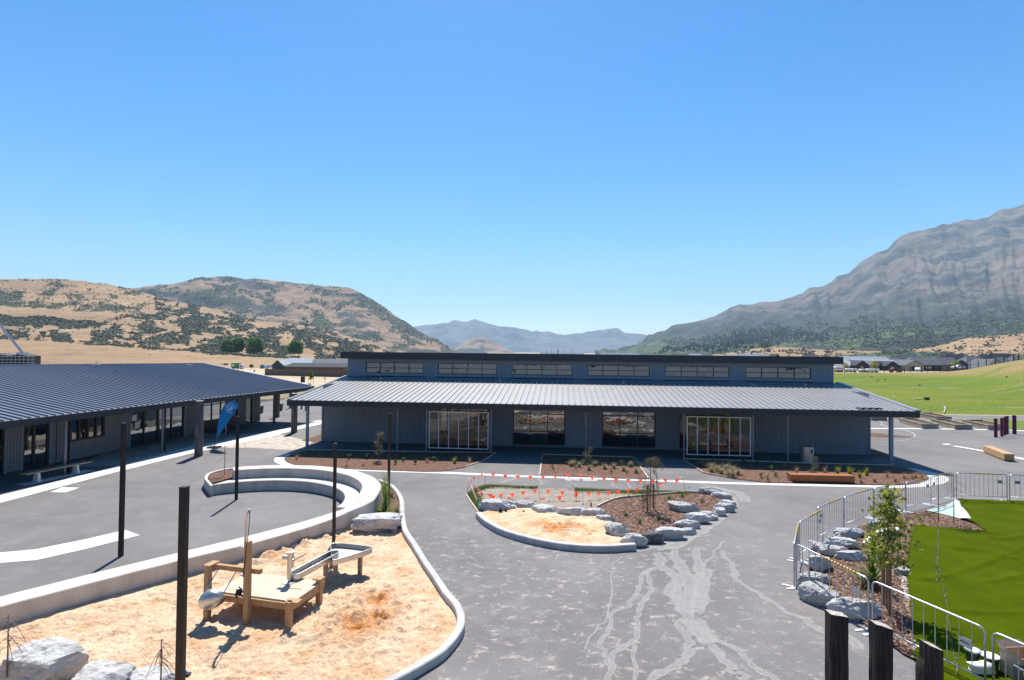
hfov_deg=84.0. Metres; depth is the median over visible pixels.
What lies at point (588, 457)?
shrub
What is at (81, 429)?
window
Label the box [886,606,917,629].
dark flax
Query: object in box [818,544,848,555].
boulder
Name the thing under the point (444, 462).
mulch bed
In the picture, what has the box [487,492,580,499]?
bunting
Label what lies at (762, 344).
broad tree
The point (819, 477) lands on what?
timber beam bench
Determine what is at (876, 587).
dark flax
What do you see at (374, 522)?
boulder
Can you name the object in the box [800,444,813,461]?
metal bin
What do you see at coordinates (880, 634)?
sleeper post
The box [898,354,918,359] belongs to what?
house
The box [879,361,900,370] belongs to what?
house
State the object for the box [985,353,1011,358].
house
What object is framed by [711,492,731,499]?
boulder
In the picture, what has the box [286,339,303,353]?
round tree
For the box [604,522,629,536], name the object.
boulder
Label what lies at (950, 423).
raised bed
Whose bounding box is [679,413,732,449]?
glass door
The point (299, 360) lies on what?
house
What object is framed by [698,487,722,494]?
boulder
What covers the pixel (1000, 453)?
timber beam bench
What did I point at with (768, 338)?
pine plantation
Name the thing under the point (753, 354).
house
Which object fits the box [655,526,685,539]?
boulder
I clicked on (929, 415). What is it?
raised bed
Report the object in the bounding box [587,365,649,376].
window
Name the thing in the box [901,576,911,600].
gravel edge
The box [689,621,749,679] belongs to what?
dried silt stain
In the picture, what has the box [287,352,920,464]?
school building
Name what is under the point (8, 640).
drooping sapling
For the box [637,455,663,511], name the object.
weeping tree
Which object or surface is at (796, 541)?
crowd barrier
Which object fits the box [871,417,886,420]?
raised bed
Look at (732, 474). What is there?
tussock
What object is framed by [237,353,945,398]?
ground
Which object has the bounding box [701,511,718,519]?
boulder
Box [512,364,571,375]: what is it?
window
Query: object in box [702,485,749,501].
dried silt stain
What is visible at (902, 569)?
boulder
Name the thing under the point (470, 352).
house
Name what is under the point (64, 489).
concrete slab
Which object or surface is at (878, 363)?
house
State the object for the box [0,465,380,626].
concrete seating wall
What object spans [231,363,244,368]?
box truck
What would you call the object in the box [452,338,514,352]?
distant hill
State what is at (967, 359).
house
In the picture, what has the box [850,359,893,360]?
house
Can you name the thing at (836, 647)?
sleeper post
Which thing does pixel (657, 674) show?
dried silt stain
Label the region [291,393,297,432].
timber pile
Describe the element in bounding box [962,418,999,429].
raised bed
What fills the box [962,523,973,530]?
tussock
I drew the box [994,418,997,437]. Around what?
play post
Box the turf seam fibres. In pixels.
[935,529,958,674]
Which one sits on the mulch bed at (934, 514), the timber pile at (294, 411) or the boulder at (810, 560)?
the boulder at (810, 560)
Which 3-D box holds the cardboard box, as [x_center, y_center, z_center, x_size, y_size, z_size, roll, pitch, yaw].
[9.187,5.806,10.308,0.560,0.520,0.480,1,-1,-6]
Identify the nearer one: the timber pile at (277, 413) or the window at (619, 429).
the window at (619, 429)
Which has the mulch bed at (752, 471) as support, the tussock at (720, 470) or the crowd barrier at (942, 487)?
the tussock at (720, 470)
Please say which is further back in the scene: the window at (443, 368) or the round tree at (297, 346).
the round tree at (297, 346)
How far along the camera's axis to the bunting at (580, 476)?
24.46 m
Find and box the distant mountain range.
[413,319,646,352]
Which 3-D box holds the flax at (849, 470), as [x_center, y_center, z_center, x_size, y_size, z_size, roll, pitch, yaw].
[16.604,6.333,27.884,0.513,0.461,0.449,0,-1,27]
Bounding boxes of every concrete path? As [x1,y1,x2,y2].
[0,421,320,502]
[0,530,138,562]
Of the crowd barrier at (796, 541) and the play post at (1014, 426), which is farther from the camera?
the play post at (1014, 426)
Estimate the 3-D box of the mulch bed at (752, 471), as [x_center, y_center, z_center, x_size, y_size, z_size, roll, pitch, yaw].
[14.628,6.547,28.055,11.201,0.001,5.069,0,-1,7]
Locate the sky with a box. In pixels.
[0,0,1023,334]
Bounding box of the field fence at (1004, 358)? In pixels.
[834,352,1023,372]
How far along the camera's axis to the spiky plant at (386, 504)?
19.89 m
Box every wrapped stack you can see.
[845,368,856,371]
[866,369,879,372]
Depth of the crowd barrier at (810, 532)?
16.76 m
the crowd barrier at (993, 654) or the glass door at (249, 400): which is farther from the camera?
the glass door at (249, 400)
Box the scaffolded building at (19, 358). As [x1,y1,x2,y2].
[0,352,40,364]
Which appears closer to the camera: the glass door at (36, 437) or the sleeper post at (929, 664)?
the sleeper post at (929, 664)
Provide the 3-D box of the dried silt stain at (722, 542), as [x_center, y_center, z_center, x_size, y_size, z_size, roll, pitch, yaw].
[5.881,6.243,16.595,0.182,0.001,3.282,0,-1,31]
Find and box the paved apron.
[79,433,311,466]
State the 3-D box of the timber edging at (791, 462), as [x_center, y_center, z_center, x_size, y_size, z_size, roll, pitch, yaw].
[14.851,6.612,30.846,10.832,0.050,0.212,0,-1,7]
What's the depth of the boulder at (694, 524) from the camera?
19.02 m
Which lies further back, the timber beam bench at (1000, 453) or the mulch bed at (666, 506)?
the timber beam bench at (1000, 453)
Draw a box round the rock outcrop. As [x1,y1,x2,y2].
[17,295,357,341]
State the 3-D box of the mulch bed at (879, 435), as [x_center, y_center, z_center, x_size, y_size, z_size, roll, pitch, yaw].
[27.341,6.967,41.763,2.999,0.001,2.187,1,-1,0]
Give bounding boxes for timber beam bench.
[787,473,854,482]
[983,446,1013,460]
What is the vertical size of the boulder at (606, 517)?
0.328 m
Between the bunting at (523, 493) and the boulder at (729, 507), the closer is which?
the boulder at (729, 507)
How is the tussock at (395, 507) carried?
on the mulch bed at (396, 499)
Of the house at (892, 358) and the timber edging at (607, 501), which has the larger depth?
the house at (892, 358)
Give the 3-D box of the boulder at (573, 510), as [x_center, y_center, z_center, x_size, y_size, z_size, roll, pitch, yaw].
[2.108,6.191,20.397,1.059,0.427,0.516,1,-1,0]
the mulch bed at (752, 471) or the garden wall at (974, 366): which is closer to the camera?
the mulch bed at (752, 471)
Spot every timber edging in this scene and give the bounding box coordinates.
[291,449,494,453]
[466,452,496,466]
[466,494,478,511]
[543,454,631,456]
[597,491,700,506]
[683,458,892,465]
[683,459,734,478]
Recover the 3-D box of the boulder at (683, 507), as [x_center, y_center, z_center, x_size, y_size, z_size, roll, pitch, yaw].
[6.283,6.219,20.970,1.213,0.510,0.531,0,-1,32]
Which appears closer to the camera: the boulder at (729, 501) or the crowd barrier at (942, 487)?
the boulder at (729, 501)
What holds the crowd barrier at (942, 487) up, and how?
on the asphalt yard at (534, 613)
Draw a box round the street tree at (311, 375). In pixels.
[308,370,313,383]
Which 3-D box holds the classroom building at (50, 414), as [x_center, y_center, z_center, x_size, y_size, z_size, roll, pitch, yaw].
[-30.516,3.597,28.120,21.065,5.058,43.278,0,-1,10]
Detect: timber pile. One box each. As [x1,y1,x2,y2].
[194,400,203,456]
[275,394,279,416]
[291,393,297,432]
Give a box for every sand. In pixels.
[0,527,456,679]
[482,507,622,543]
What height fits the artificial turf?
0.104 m
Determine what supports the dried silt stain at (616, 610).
on the asphalt yard at (534, 613)
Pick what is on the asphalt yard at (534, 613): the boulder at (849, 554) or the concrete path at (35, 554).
the concrete path at (35, 554)
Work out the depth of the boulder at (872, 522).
19.08 m
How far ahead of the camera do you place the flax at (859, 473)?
27.03 m
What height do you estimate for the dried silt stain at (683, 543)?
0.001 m
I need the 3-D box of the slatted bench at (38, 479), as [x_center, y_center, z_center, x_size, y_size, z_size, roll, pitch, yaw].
[-20.496,5.945,25.609,0.600,0.460,3.117,0,-1,13]
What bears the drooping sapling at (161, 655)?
on the sand at (387, 612)
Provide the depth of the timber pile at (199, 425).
30.87 m
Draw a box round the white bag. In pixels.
[966,660,995,673]
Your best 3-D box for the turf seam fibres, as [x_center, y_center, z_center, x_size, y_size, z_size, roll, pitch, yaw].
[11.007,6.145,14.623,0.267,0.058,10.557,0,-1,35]
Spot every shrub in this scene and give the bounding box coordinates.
[372,432,385,455]
[582,447,591,464]
[806,454,820,472]
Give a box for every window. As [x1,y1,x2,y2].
[0,429,3,473]
[71,416,104,441]
[204,400,237,421]
[366,362,422,373]
[438,363,496,374]
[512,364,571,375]
[513,410,564,445]
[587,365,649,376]
[602,412,655,447]
[665,366,729,377]
[745,367,810,378]
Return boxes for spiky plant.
[375,471,402,512]
[835,531,900,589]
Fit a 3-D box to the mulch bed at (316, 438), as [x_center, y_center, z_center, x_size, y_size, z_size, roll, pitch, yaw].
[-12.857,6.484,37.838,1.316,0.001,3.237,1,-1,0]
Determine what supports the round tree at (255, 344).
on the scrubby hill at (48, 350)
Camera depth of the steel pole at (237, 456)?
22.08 m
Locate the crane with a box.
[0,323,28,352]
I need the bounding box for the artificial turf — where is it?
[905,498,1023,679]
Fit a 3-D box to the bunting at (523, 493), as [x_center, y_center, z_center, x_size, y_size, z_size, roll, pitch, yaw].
[0.433,6.002,22.623,4.692,0.650,0.663,0,-1,12]
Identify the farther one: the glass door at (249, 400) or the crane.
the crane
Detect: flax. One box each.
[846,466,854,473]
[853,566,869,587]
[857,470,864,477]
[864,568,880,593]
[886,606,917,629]
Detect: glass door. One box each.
[23,422,56,469]
[246,398,251,423]
[439,409,488,443]
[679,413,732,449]
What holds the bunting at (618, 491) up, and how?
hanging from the marker stake
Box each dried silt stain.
[585,557,621,648]
[597,569,652,664]
[605,567,656,679]
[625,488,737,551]
[631,645,638,679]
[648,619,694,679]
[652,535,695,549]
[653,554,688,610]
[670,550,700,607]
[670,581,693,621]
[682,620,716,643]
[688,549,707,608]
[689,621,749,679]
[690,570,711,611]
[699,628,779,679]
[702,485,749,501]
[704,541,723,566]
[720,551,863,648]
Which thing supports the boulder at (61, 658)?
on the sand at (387, 612)
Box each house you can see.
[271,359,287,368]
[284,363,347,369]
[287,358,314,364]
[312,359,347,362]
[459,351,486,352]
[540,353,583,353]
[621,353,638,354]
[737,354,769,355]
[834,360,850,367]
[839,356,888,359]
[849,360,869,370]
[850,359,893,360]
[863,360,882,368]
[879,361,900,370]
[888,357,901,359]
[894,359,924,370]
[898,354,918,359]
[905,356,924,359]
[909,358,940,370]
[932,357,956,360]
[937,359,968,370]
[945,354,964,359]
[959,356,978,362]
[968,359,1000,364]
[976,354,986,358]
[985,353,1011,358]
[993,357,1010,362]
[1007,355,1022,360]
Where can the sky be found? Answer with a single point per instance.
(563, 167)
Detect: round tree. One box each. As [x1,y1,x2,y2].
[220,339,233,351]
[232,337,246,350]
[245,337,264,352]
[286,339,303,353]
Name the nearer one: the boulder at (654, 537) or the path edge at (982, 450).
the boulder at (654, 537)
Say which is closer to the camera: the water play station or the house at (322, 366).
the water play station
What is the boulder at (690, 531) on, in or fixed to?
on the asphalt yard at (534, 613)
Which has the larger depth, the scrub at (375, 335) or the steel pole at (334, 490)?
the scrub at (375, 335)
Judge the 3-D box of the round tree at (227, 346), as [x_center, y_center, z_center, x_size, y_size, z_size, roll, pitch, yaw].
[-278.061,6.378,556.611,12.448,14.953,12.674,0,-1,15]
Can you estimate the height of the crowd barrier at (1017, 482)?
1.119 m
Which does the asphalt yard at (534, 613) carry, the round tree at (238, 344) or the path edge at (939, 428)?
the path edge at (939, 428)
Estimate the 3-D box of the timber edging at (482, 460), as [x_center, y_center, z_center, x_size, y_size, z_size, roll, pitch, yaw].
[-1.513,6.447,30.803,0.301,0.050,4.391,0,-1,19]
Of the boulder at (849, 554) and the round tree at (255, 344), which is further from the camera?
the round tree at (255, 344)
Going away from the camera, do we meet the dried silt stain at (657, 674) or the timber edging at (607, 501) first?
the dried silt stain at (657, 674)
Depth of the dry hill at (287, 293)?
2325.54 m
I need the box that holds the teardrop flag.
[206,400,238,447]
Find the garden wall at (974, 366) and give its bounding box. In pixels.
[969,365,988,368]
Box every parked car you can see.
[888,367,902,371]
[951,365,964,368]
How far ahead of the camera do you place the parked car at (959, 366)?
231.12 m
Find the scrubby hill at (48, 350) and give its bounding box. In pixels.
[0,279,385,367]
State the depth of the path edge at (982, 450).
35.70 m
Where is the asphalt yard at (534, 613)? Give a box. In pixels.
[0,399,1023,679]
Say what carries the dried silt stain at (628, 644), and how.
on the asphalt yard at (534, 613)
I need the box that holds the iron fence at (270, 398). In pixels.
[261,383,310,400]
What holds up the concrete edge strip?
on the asphalt yard at (534, 613)
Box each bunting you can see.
[469,479,578,497]
[470,472,680,482]
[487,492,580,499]
[587,477,681,495]
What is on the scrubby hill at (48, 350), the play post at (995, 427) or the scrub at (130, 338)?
the scrub at (130, 338)
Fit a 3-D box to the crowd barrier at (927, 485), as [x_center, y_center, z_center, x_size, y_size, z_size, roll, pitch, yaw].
[15.592,5.897,21.811,1.906,1.122,0.560,1,-1,-30]
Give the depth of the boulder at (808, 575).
14.37 m
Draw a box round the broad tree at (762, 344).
[757,342,771,347]
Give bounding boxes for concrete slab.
[52,487,79,491]
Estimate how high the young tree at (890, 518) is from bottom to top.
2.961 m
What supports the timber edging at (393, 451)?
on the asphalt yard at (534, 613)
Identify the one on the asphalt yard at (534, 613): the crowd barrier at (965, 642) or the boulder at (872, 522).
the crowd barrier at (965, 642)
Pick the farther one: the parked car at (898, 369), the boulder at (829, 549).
the parked car at (898, 369)
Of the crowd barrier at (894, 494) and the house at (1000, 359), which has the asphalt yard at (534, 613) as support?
the crowd barrier at (894, 494)
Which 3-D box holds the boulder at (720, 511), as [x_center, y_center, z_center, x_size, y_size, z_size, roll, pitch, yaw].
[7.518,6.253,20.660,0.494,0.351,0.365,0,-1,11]
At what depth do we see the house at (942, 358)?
293.68 m
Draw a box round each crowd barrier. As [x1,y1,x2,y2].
[782,523,808,586]
[786,544,869,631]
[790,509,823,562]
[809,497,843,543]
[835,488,875,527]
[862,581,986,679]
[867,482,908,519]
[898,477,937,512]
[923,472,957,506]
[952,472,1007,500]
[992,633,1023,679]
[1009,474,1023,499]
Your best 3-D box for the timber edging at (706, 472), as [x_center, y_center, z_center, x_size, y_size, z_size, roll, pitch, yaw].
[9.573,6.521,28.980,0.837,0.050,4.794,1,-1,-13]
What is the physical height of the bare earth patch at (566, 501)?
0.001 m
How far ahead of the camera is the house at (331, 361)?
194.85 m
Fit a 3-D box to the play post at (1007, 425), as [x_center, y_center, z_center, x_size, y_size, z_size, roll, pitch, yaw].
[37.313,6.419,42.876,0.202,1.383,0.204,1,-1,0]
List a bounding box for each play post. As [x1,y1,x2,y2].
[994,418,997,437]
[1000,418,1002,436]
[1003,417,1005,435]
[1005,416,1008,434]
[1012,415,1016,433]
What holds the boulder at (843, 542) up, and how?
on the mulch bed at (934, 514)
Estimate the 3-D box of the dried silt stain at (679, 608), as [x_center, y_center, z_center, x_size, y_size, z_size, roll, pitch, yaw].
[4.032,6.160,13.563,0.585,0.001,2.839,0,-1,9]
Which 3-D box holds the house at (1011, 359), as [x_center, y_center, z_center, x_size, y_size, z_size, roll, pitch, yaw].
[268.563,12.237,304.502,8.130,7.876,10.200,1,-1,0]
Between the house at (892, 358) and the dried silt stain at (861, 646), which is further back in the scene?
the house at (892, 358)
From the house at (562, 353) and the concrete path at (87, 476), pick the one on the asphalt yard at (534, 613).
the concrete path at (87, 476)
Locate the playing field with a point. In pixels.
(990, 390)
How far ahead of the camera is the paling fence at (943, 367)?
262.02 m
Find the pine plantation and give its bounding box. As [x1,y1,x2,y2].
[654,324,829,353]
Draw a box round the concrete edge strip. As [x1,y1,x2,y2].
[274,454,948,487]
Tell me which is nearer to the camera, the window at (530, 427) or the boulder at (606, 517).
the boulder at (606, 517)
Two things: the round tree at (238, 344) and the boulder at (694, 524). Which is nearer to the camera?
the boulder at (694, 524)
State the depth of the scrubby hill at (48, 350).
803.35 m
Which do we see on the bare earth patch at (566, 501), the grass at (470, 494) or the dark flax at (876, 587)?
the grass at (470, 494)
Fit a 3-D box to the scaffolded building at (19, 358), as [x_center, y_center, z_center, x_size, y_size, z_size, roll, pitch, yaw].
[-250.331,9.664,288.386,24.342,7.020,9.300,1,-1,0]
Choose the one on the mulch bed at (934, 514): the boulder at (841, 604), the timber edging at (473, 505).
the boulder at (841, 604)
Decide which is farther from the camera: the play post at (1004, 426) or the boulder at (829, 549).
the play post at (1004, 426)
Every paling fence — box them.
[265,369,346,376]
[941,365,951,370]
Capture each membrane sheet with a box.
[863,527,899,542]
[928,502,958,517]
[954,500,970,517]
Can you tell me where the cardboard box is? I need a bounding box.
[996,639,1023,677]
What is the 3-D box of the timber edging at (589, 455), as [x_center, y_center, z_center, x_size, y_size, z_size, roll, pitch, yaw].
[4.264,6.533,32.156,5.112,0.050,0.050,0,-1,7]
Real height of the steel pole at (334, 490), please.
3.062 m
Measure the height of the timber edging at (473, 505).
0.050 m
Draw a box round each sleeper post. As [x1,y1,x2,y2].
[825,609,848,679]
[868,619,892,679]
[915,639,943,679]
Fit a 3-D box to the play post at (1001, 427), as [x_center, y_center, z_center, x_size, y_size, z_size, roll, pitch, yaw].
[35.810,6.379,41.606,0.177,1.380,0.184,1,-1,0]
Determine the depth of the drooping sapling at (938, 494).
19.80 m
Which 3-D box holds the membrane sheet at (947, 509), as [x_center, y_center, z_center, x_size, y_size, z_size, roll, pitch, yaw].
[16.408,6.403,21.780,0.932,0.001,2.867,0,-1,34]
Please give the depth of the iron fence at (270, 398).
66.19 m
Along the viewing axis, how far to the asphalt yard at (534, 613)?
17.21 m
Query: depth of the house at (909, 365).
255.06 m
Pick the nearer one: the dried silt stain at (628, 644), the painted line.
the dried silt stain at (628, 644)
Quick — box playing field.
[834,360,1023,415]
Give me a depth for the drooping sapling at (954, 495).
19.71 m
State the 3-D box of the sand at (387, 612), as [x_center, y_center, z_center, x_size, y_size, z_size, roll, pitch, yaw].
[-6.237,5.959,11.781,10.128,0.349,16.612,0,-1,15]
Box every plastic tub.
[964,646,980,660]
[980,651,999,670]
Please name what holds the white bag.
on the artificial turf
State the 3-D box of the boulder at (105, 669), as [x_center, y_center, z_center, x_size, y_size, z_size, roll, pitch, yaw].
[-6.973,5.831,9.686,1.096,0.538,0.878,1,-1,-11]
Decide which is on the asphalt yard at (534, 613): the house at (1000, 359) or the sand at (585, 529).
the sand at (585, 529)
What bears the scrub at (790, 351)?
on the dry foothill
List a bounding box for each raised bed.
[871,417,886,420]
[899,418,938,428]
[920,411,951,419]
[931,417,972,428]
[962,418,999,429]
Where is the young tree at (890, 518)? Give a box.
[861,483,922,614]
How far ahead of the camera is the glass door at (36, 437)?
27.59 m
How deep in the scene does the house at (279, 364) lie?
225.03 m
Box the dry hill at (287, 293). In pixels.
[130,276,458,352]
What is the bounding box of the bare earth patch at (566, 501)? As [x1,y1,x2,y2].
[470,486,667,512]
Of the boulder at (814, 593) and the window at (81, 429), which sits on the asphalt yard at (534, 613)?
the boulder at (814, 593)
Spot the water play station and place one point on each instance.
(293, 589)
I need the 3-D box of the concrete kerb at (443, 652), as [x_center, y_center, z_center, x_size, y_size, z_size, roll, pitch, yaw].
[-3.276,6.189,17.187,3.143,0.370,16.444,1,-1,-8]
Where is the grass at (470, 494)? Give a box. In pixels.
[467,483,689,510]
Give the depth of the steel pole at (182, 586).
9.08 m
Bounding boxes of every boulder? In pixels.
[0,637,88,679]
[71,659,137,679]
[130,664,174,679]
[350,512,402,532]
[479,498,516,510]
[514,499,535,507]
[531,504,557,512]
[556,507,584,514]
[580,508,605,515]
[596,514,615,521]
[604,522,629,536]
[620,533,647,546]
[644,530,665,543]
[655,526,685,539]
[667,500,699,512]
[674,519,699,528]
[683,512,711,523]
[683,527,696,534]
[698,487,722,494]
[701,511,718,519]
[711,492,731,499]
[713,507,725,515]
[714,502,734,512]
[719,499,736,506]
[797,581,838,607]
[798,571,830,584]
[806,555,830,571]
[810,544,823,551]
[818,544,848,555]
[823,536,858,547]
[826,597,881,620]
[833,528,864,537]
[834,550,867,560]
[867,520,882,527]
[893,565,910,575]
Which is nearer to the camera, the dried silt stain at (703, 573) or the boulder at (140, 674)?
the boulder at (140, 674)
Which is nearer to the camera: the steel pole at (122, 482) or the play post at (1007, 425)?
the steel pole at (122, 482)
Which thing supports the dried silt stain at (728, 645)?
on the asphalt yard at (534, 613)
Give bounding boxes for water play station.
[198,509,372,628]
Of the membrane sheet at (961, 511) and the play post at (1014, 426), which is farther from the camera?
the play post at (1014, 426)
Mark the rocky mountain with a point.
(965, 267)
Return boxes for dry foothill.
[712,333,1023,356]
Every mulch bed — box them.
[285,451,492,470]
[301,434,320,440]
[380,483,400,530]
[540,455,647,478]
[598,493,723,534]
[684,460,927,484]
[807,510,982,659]
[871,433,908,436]
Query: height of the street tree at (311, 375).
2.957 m
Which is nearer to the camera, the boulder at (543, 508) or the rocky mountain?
the boulder at (543, 508)
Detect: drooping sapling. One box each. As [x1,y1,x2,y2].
[0,614,52,677]
[137,638,190,679]
[215,446,234,474]
[915,473,957,522]
[928,473,977,523]
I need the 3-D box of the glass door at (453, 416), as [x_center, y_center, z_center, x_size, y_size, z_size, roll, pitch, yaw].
[-2.986,5.229,35.721,3.150,2.580,0.165,0,-1,5]
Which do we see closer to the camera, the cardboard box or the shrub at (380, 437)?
the cardboard box
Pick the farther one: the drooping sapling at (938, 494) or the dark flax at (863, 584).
the drooping sapling at (938, 494)
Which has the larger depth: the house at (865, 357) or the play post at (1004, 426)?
the house at (865, 357)
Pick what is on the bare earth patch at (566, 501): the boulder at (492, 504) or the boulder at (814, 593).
the boulder at (492, 504)
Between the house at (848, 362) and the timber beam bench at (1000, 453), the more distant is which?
the house at (848, 362)
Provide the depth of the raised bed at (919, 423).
47.10 m
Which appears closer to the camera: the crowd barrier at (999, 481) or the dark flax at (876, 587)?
the dark flax at (876, 587)
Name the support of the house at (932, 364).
on the ground at (318, 381)
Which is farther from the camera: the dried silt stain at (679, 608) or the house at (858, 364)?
the house at (858, 364)
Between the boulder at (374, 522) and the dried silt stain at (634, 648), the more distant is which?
the boulder at (374, 522)
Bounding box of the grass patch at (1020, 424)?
[953,419,1023,429]
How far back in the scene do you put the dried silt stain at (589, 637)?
12.80 m
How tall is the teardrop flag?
2.806 m
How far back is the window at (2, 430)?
25.96 m
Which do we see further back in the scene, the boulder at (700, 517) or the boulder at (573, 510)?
the boulder at (573, 510)
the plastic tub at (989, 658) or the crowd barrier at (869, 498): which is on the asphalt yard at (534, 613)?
the crowd barrier at (869, 498)
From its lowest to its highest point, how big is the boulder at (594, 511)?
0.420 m
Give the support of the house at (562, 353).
on the ground at (318, 381)
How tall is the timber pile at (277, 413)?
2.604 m
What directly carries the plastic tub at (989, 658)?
on the artificial turf
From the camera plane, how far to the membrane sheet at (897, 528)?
18.01 m
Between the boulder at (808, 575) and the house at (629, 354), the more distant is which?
the house at (629, 354)
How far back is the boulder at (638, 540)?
17.15 m
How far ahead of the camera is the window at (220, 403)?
40.64 m
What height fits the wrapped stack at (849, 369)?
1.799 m
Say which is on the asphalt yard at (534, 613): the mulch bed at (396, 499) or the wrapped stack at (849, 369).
the mulch bed at (396, 499)
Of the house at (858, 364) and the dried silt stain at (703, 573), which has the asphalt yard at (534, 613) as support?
the dried silt stain at (703, 573)
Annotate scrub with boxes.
[0,278,388,358]
[137,276,448,347]
[663,306,1023,356]
[720,334,1023,356]
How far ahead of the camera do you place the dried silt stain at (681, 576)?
14.83 m
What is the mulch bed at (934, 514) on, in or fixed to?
on the asphalt yard at (534, 613)
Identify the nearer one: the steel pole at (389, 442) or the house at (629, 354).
the steel pole at (389, 442)
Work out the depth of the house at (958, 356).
432.61 m
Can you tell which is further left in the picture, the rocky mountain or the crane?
the crane
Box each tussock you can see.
[391,499,402,512]
[715,465,725,473]
[728,469,737,476]
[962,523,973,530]
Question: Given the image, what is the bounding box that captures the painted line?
[881,422,914,441]
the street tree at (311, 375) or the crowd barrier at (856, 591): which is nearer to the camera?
the crowd barrier at (856, 591)
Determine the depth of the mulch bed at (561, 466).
28.78 m
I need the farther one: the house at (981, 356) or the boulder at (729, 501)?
the house at (981, 356)
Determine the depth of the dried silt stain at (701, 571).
15.13 m
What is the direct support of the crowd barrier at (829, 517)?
on the asphalt yard at (534, 613)
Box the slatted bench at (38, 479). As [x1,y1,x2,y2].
[14,461,93,484]
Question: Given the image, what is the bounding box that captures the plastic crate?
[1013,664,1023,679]
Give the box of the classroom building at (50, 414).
[0,361,314,474]
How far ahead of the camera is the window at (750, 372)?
39.07 m
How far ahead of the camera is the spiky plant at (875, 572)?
14.40 m
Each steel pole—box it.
[118,423,126,556]
[175,485,189,679]
[235,416,239,499]
[332,443,336,541]
[387,413,390,501]
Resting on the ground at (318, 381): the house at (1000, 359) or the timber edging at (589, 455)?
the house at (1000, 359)
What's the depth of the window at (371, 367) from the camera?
41.49 m
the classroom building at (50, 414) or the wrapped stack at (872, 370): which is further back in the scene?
the wrapped stack at (872, 370)
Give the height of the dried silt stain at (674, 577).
0.001 m
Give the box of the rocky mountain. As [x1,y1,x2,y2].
[595,204,1023,359]
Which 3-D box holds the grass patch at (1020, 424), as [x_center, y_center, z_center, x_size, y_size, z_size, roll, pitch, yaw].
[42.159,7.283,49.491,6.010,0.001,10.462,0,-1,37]
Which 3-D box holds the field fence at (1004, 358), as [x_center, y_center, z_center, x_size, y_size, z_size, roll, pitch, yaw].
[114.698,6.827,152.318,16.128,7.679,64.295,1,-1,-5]
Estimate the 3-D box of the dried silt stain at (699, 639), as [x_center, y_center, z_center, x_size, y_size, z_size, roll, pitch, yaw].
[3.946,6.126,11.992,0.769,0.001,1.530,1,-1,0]
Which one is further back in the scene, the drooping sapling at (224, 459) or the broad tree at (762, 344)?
the broad tree at (762, 344)
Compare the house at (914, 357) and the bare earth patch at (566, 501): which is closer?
the bare earth patch at (566, 501)
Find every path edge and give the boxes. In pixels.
[871,428,1023,430]
[955,446,1023,459]
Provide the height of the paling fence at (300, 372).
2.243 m
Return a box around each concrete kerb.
[378,479,464,679]
[476,512,635,552]
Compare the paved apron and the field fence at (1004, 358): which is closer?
the paved apron
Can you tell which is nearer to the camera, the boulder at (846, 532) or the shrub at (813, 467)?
the boulder at (846, 532)
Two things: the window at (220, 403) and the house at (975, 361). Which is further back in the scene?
the house at (975, 361)
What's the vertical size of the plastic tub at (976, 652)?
0.235 m
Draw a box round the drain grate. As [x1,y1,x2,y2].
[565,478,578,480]
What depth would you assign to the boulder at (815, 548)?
16.90 m
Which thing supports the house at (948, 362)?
on the ground at (318, 381)

